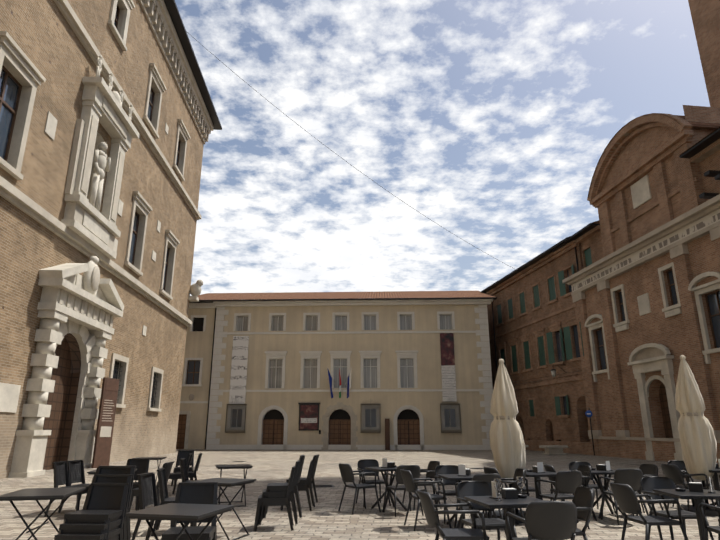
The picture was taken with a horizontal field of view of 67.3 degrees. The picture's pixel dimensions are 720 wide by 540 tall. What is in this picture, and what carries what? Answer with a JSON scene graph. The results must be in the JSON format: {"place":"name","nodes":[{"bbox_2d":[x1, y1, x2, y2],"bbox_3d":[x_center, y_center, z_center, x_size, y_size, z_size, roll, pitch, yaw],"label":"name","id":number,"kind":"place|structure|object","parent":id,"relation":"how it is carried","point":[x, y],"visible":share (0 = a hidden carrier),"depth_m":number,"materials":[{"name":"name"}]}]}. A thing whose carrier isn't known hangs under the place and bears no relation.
{"place":"outdoors","nodes":[
{"label":"outdoors","id":0,"kind":"place"},
{"bbox_2d":[0,449,719,539],"bbox_3d":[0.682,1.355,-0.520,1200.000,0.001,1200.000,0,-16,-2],"label":"ground","id":1,"kind":"structure","parent":0,"point":[324,518],"depth_m":11.13,"materials":[{"name":"grey stone"}]},
{"bbox_2d":[0,487,85,539],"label":"table","id":2,"kind":"object","parent":1,"relation":"on","point":[37,494],"visible":1,"depth_m":6.10,"materials":[{"name":"grey metal"}]},
{"bbox_2d":[44,461,88,516],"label":"chair","id":3,"kind":"object","parent":1,"relation":"on","point":[60,469],"visible":0.58,"depth_m":9.74,"materials":[{"name":"black plastic"}]},
{"bbox_2d":[58,460,90,512],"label":"chair","id":4,"kind":"object","parent":1,"relation":"on","point":[76,473],"visible":0.58,"depth_m":10.21,"materials":[{"name":"black plastic"}]},
{"bbox_2d":[54,483,129,539],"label":"chair","id":5,"kind":"object","parent":1,"relation":"on","point":[106,495],"visible":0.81,"depth_m":5.84,"materials":[{"name":"black plastic"}]},
{"bbox_2d":[58,474,132,539],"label":"chair","id":6,"kind":"object","parent":5,"relation":"on","point":[82,528],"visible":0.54,"depth_m":5.55,"materials":[{"name":"black plastic"}]},
{"bbox_2d":[63,466,136,539],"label":"chair","id":7,"kind":"object","parent":6,"relation":"on","point":[105,516],"visible":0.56,"depth_m":5.67,"materials":[{"name":"black plastic"}]},
{"bbox_2d":[91,377,119,467],"bbox_3d":[-10.201,6.105,21.726,0.108,3.450,0.840,-5,-17,16],"label":"stele","id":8,"kind":"object","parent":1,"relation":"on","point":[105,425],"visible":1,"depth_m":21.65,"materials":[{"name":"metal"}]},
{"bbox_2d":[0,0,221,478],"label":"palazzo","id":9,"kind":"structure","parent":1,"relation":"on","point":[109,121],"depth_m":21.82,"materials":[{"name":"brick"}]},
{"bbox_2d":[185,30,529,276],"bbox_3d":[1.196,-6.801,36.049,26.082,11.721,0.022,9,-18,-27],"label":"wire","id":10,"kind":"object","parent":9,"relation":"attached to","point":[342,158],"visible":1,"depth_m":34.88,"materials":[{"name":"grey metal"}]},
{"bbox_2d":[87,469,136,475],"bbox_3d":[-4.434,3.954,9.609,0.700,0.746,0.700,3,-17,-11],"label":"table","id":11,"kind":"object","parent":1,"relation":"on","point":[92,472],"visible":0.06,"depth_m":9.35,"materials":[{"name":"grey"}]},
{"bbox_2d":[126,459,149,509],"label":"chair","id":12,"kind":"object","parent":1,"relation":"on","point":[142,465],"visible":0.35,"depth_m":10.75,"materials":[{"name":"black plastic"}]},
{"bbox_2d":[132,457,166,481],"bbox_3d":[-5.472,5.245,13.994,0.700,0.746,0.700,2,-17,-6],"label":"table","id":13,"kind":"object","parent":1,"relation":"on","point":[156,458],"visible":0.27,"depth_m":13.92,"materials":[{"name":"grey metal"}]},
{"bbox_2d":[130,462,173,510],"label":"chair","id":14,"kind":"object","parent":1,"relation":"on","point":[167,466],"visible":0.4,"depth_m":9.48,"materials":[{"name":"black plastic"}]},
{"bbox_2d":[131,472,185,539],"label":"chair","id":15,"kind":"object","parent":1,"relation":"on","point":[147,489],"visible":0.46,"depth_m":7.21,"materials":[{"name":"black"}]},
{"bbox_2d":[151,468,196,535],"bbox_3d":[-2.729,3.418,8.039,0.617,0.884,0.535,3,-17,-11],"label":"chair","id":16,"kind":"object","parent":1,"relation":"on","point":[163,492],"visible":0.58,"depth_m":7.90,"materials":[{"name":"black"}]},
{"bbox_2d":[125,503,234,539],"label":"table","id":17,"kind":"object","parent":1,"relation":"on","point":[181,512],"visible":1,"depth_m":4.84,"materials":[{"name":"grey metal"}]},
{"bbox_2d":[169,454,192,480],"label":"chair","id":18,"kind":"object","parent":1,"relation":"on","point":[177,475],"visible":0.31,"depth_m":12.63,"materials":[{"name":"black plastic"}]},
{"bbox_2d":[171,450,193,485],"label":"chair","id":19,"kind":"object","parent":1,"relation":"on","point":[183,454],"visible":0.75,"depth_m":14.98,"materials":[{"name":"black plastic"}]},
{"bbox_2d":[172,453,201,493],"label":"chair","id":20,"kind":"object","parent":1,"relation":"on","point":[192,475],"visible":0.65,"depth_m":12.84,"materials":[{"name":"black plastic"}]},
{"bbox_2d":[179,458,196,481],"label":"chair","id":21,"kind":"object","parent":1,"relation":"on","point":[184,470],"visible":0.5,"depth_m":10.93,"materials":[{"name":"black plastic"}]},
{"bbox_2d":[161,482,217,539],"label":"chair","id":22,"kind":"object","parent":1,"relation":"on","point":[196,492],"visible":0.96,"depth_m":5.90,"materials":[{"name":"black"}]},
{"bbox_2d":[190,478,255,539],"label":"table","id":23,"kind":"object","parent":1,"relation":"on","point":[226,482],"visible":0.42,"depth_m":7.72,"materials":[{"name":"grey metal"}]},
{"bbox_2d":[215,464,252,506],"bbox_3d":[-2.574,4.337,10.910,0.700,0.746,0.700,5,-17,-16],"label":"table","id":24,"kind":"object","parent":1,"relation":"on","point":[236,466],"visible":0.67,"depth_m":10.78,"materials":[{"name":"grey metal"}]},
{"bbox_2d":[253,466,295,530],"bbox_3d":[-1.298,3.518,8.380,0.617,0.884,0.535,2,-17,-6],"label":"chair","id":25,"kind":"object","parent":1,"relation":"on","point":[285,501],"visible":0.83,"depth_m":8.15,"materials":[{"name":"black plastic"}]},
{"bbox_2d":[258,460,299,524],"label":"chair","id":26,"kind":"object","parent":25,"relation":"on","point":[265,494],"visible":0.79,"depth_m":8.19,"materials":[{"name":"black plastic"}]},
{"bbox_2d":[263,455,304,517],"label":"chair","id":27,"kind":"object","parent":26,"relation":"on","point":[277,487],"visible":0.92,"depth_m":8.25,"materials":[{"name":"black plastic"}]},
{"bbox_2d":[280,460,314,510],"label":"chair","id":28,"kind":"object","parent":1,"relation":"on","point":[303,487],"visible":0.42,"depth_m":10.16,"materials":[{"name":"black plastic"}]},
{"bbox_2d":[286,455,318,505],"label":"chair","id":29,"kind":"object","parent":28,"relation":"on","point":[312,469],"visible":0.6,"depth_m":10.27,"materials":[{"name":"black plastic"}]},
{"bbox_2d":[176,291,496,449],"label":"building","id":30,"kind":"structure","parent":1,"relation":"on","point":[397,370],"depth_m":41.39,"materials":[{"name":"paint"}]},
{"bbox_2d":[232,461,482,487],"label":"drains","id":31,"kind":"object","parent":1,"relation":"on","point":[333,485],"visible":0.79,"depth_m":14.42,"materials":[{"name":"grey metal"}]},
{"bbox_2d":[338,463,380,514],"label":"chair","id":32,"kind":"object","parent":1,"relation":"on","point":[347,473],"visible":1,"depth_m":9.88,"materials":[{"name":"grey plastic"}]},
{"bbox_2d":[355,459,390,506],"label":"chair","id":33,"kind":"object","parent":1,"relation":"on","point":[362,464],"visible":0.75,"depth_m":11.18,"materials":[{"name":"grey plastic"}]},
{"bbox_2d":[365,466,406,511],"bbox_3d":[0.548,4.141,10.232,0.700,0.752,0.700,6,-18,-21],"label":"table","id":34,"kind":"object","parent":1,"relation":"on","point":[384,470],"visible":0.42,"depth_m":10.19,"materials":[{"name":"grey metal"}]},
{"bbox_2d":[381,458,396,467],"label":"table accessories","id":35,"kind":"object","parent":34,"relation":"on","point":[385,464],"visible":1,"depth_m":10.36,"materials":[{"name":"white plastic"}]},
{"bbox_2d":[383,465,423,516],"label":"chair","id":36,"kind":"object","parent":1,"relation":"on","point":[415,471],"visible":0.81,"depth_m":9.53,"materials":[{"name":"grey plastic"}]},
{"bbox_2d":[402,461,441,510],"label":"chair","id":37,"kind":"object","parent":1,"relation":"on","point":[430,469],"visible":0.48,"depth_m":10.69,"materials":[{"name":"grey plastic"}]},
{"bbox_2d":[400,469,450,530],"bbox_3d":[0.975,3.546,8.402,0.708,0.844,0.565,3,-17,-11],"label":"chair","id":38,"kind":"object","parent":1,"relation":"on","point":[408,481],"visible":0.92,"depth_m":8.27,"materials":[{"name":"grey plastic"}]},
{"bbox_2d":[417,489,488,539],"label":"chair","id":39,"kind":"object","parent":1,"relation":"on","point":[431,516],"visible":1,"depth_m":5.35,"materials":[{"name":"grey plastic"}]},
{"bbox_2d":[435,465,476,523],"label":"chair","id":40,"kind":"object","parent":1,"relation":"on","point":[446,469],"visible":0.54,"depth_m":9.38,"materials":[{"name":"grey plastic"}]},
{"bbox_2d":[438,474,488,529],"bbox_3d":[1.655,3.613,8.440,0.700,0.752,0.700,2,-17,-6],"label":"table","id":41,"kind":"object","parent":1,"relation":"on","point":[454,477],"visible":0.23,"depth_m":8.26,"materials":[{"name":"grey metal"}]},
{"bbox_2d":[458,465,470,475],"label":"table accessories","id":42,"kind":"object","parent":41,"relation":"on","point":[463,471],"visible":1,"depth_m":8.53,"materials":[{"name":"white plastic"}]},
{"bbox_2d":[454,473,505,534],"bbox_3d":[1.749,3.385,7.855,0.565,0.844,0.708,5,-17,-15],"label":"chair","id":43,"kind":"object","parent":1,"relation":"on","point":[489,478],"visible":0.4,"depth_m":7.67,"materials":[{"name":"grey plastic"}]},
{"bbox_2d":[456,481,516,539],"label":"chair","id":44,"kind":"object","parent":1,"relation":"on","point":[473,488],"visible":0.56,"depth_m":6.41,"materials":[{"name":"grey plastic"}]},
{"bbox_2d":[478,359,525,523],"bbox_3d":[2.581,2.909,9.511,0.800,2.683,0.800,10,-19,-30],"label":"umbrella","id":45,"kind":"object","parent":1,"relation":"on","point":[507,444],"visible":0.85,"depth_m":9.36,"materials":[{"name":"grey fabric"}]},
{"bbox_2d":[482,468,525,529],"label":"chair","id":46,"kind":"object","parent":1,"relation":"on","point":[520,472],"visible":0.48,"depth_m":8.61,"materials":[{"name":"grey plastic"}]},
{"bbox_2d":[464,496,548,539],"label":"table","id":47,"kind":"object","parent":1,"relation":"on","point":[507,505],"visible":0.73,"depth_m":5.56,"materials":[{"name":"grey metal"}]},
{"bbox_2d":[494,479,501,500],"bbox_3d":[1.429,2.274,5.594,0.084,0.211,0.082,0,-16,-2],"label":"wine glass","id":48,"kind":"object","parent":47,"relation":"on","point":[497,484],"visible":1,"depth_m":5.58,"materials":[{"name":"white"}]},
{"bbox_2d":[489,481,526,498],"bbox_3d":[1.603,2.355,5.797,0.410,0.170,0.160,3,-17,-9],"label":"table set","id":49,"kind":"object","parent":47,"relation":"on","point":[509,493],"visible":1,"depth_m":5.73,"materials":[{"name":"black plastic"}]},
{"bbox_2d":[516,476,523,494],"bbox_3d":[1.741,2.350,5.853,0.084,0.211,0.082,0,-16,-2],"label":"wineglass","id":50,"kind":"object","parent":47,"relation":"on","point":[520,481],"visible":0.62,"depth_m":5.84,"materials":[{"name":"white"}]},
{"bbox_2d":[483,467,529,519],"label":"chair","id":51,"kind":"object","parent":1,"relation":"on","point":[487,470],"visible":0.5,"depth_m":8.83,"materials":[{"name":"grey plastic"}]},
{"bbox_2d":[502,477,542,512],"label":"chair","id":52,"kind":"object","parent":1,"relation":"on","point":[531,489],"visible":0.08,"depth_m":9.47,"materials":[{"name":"grey plastic"}]},
{"bbox_2d":[481,236,598,455],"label":"building","id":53,"kind":"structure","parent":1,"relation":"on","point":[533,336],"depth_m":37.52,"materials":[{"name":"brick"}]},
{"bbox_2d":[524,471,556,513],"bbox_3d":[2.986,3.788,9.056,0.700,0.740,0.700,4,-17,-13],"label":"table","id":54,"kind":"object","parent":1,"relation":"on","point":[535,475],"visible":0.23,"depth_m":8.99,"materials":[{"name":"grey metal"}]},
{"bbox_2d":[527,462,544,472],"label":"table accessories","id":55,"kind":"object","parent":54,"relation":"on","point":[538,468],"visible":1,"depth_m":9.12,"materials":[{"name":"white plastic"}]},
{"bbox_2d":[505,501,578,539],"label":"chair","id":56,"kind":"object","parent":1,"relation":"on","point":[543,520],"visible":1,"depth_m":4.72,"materials":[{"name":"grey plastic"}]},
{"bbox_2d":[539,445,567,454],"bbox_3d":[11.654,10.813,32.499,1.500,0.500,0.800,5,-17,-16],"label":"stone bench","id":57,"kind":"object","parent":1,"relation":"on","point":[553,449],"visible":1,"depth_m":32.28,"materials":[{"name":"stone"}]},
{"bbox_2d":[536,470,589,528],"bbox_3d":[3.142,3.549,8.414,0.565,0.844,0.708,5,-17,-15],"label":"chair","id":58,"kind":"object","parent":1,"relation":"on","point":[564,482],"visible":0.85,"depth_m":8.22,"materials":[{"name":"grey plastic"}]},
{"bbox_2d":[544,464,594,518],"bbox_3d":[3.631,3.872,9.510,0.708,0.844,0.565,-1,-16,3],"label":"chair","id":59,"kind":"object","parent":1,"relation":"on","point":[549,468],"visible":0.35,"depth_m":9.48,"materials":[{"name":"grey plastic"}]},
{"bbox_2d":[549,487,594,539],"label":"chair","id":60,"kind":"object","parent":1,"relation":"on","point":[583,500],"visible":0.46,"depth_m":5.79,"materials":[{"name":"grey plastic"}]},
{"bbox_2d":[550,465,596,520],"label":"chair","id":61,"kind":"object","parent":1,"relation":"on","point":[583,468],"visible":0.35,"depth_m":9.38,"materials":[{"name":"grey plastic"}]},
{"bbox_2d":[569,462,614,512],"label":"chair","id":62,"kind":"object","parent":1,"relation":"on","point":[573,466],"visible":0.27,"depth_m":10.29,"materials":[{"name":"grey plastic"}]},
{"bbox_2d":[574,469,624,518],"bbox_3d":[4.274,3.918,9.476,0.700,0.752,0.700,0,-16,-2],"label":"table","id":63,"kind":"object","parent":1,"relation":"on","point":[596,472],"visible":0.46,"depth_m":9.47,"materials":[{"name":"grey metal"}]},
{"bbox_2d":[591,461,612,470],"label":"table accessories","id":64,"kind":"object","parent":63,"relation":"on","point":[602,467],"visible":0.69,"depth_m":9.61,"materials":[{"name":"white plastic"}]},
{"bbox_2d":[599,469,648,524],"bbox_3d":[4.311,3.668,8.817,0.565,0.844,0.708,0,-16,-1],"label":"chair","id":65,"kind":"object","parent":1,"relation":"on","point":[632,478],"visible":0.71,"depth_m":8.63,"materials":[{"name":"grey plastic"}]},
{"bbox_2d":[550,0,719,465],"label":"church","id":66,"kind":"structure","parent":1,"relation":"on","point":[645,281],"depth_m":27.07,"materials":[{"name":"brick"}]},
{"bbox_2d":[615,464,665,517],"bbox_3d":[4.949,3.885,9.558,0.708,0.844,0.565,4,-17,-12],"label":"chair","id":67,"kind":"object","parent":1,"relation":"on","point":[649,469],"visible":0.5,"depth_m":9.73,"materials":[{"name":"grey plastic"}]},
{"bbox_2d":[610,482,687,539],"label":"chair","id":68,"kind":"object","parent":1,"relation":"on","point":[626,499],"visible":1,"depth_m":6.16,"materials":[{"name":"grey plastic"}]},
{"bbox_2d":[640,476,713,539],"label":"chair","id":69,"kind":"object","parent":1,"relation":"on","point":[648,484],"visible":0.62,"depth_m":6.96,"materials":[{"name":"grey plastic"}]},
{"bbox_2d":[652,489,719,539],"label":"table","id":70,"kind":"object","parent":1,"relation":"on","point":[698,497],"visible":0.81,"depth_m":6.20,"materials":[{"name":"grey metal"}]},
{"bbox_2d":[675,477,715,492],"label":"table accessories","id":71,"kind":"object","parent":70,"relation":"on","point":[695,486],"visible":1,"depth_m":6.37,"materials":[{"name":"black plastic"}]},
{"bbox_2d":[661,463,716,510],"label":"chair","id":72,"kind":"object","parent":1,"relation":"on","point":[673,472],"visible":0.73,"depth_m":9.66,"materials":[{"name":"grey plastic"}]},
{"bbox_2d":[668,460,713,506],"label":"chair","id":73,"kind":"object","parent":1,"relation":"on","point":[680,464],"visible":0.38,"depth_m":10.83,"materials":[{"name":"grey plastic"}]},
{"bbox_2d":[675,355,718,516],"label":"umbrella","id":74,"kind":"object","parent":1,"relation":"on","point":[698,442],"visible":0.94,"depth_m":9.98,"materials":[{"name":"grey fabric"}]},
{"bbox_2d":[683,468,719,504],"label":"table","id":75,"kind":"object","parent":1,"relation":"on","point":[716,481],"visible":0.52,"depth_m":9.92,"materials":[{"name":"grey metal"}]},
{"bbox_2d":[699,503,719,539],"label":"chair","id":76,"kind":"object","parent":1,"relation":"on","point":[715,529],"visible":1,"depth_m":5.78,"materials":[{"name":"grey plastic"}]},
{"bbox_2d":[716,500,719,539],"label":"chair","id":77,"kind":"object","parent":1,"relation":"on","point":[717,503],"visible":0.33,"depth_m":6.37,"materials":[{"name":"grey plastic"}]},
{"bbox_2d":[175,0,709,299],"label":"sky","id":78,"kind":"structure","parent":0,"point":[494,121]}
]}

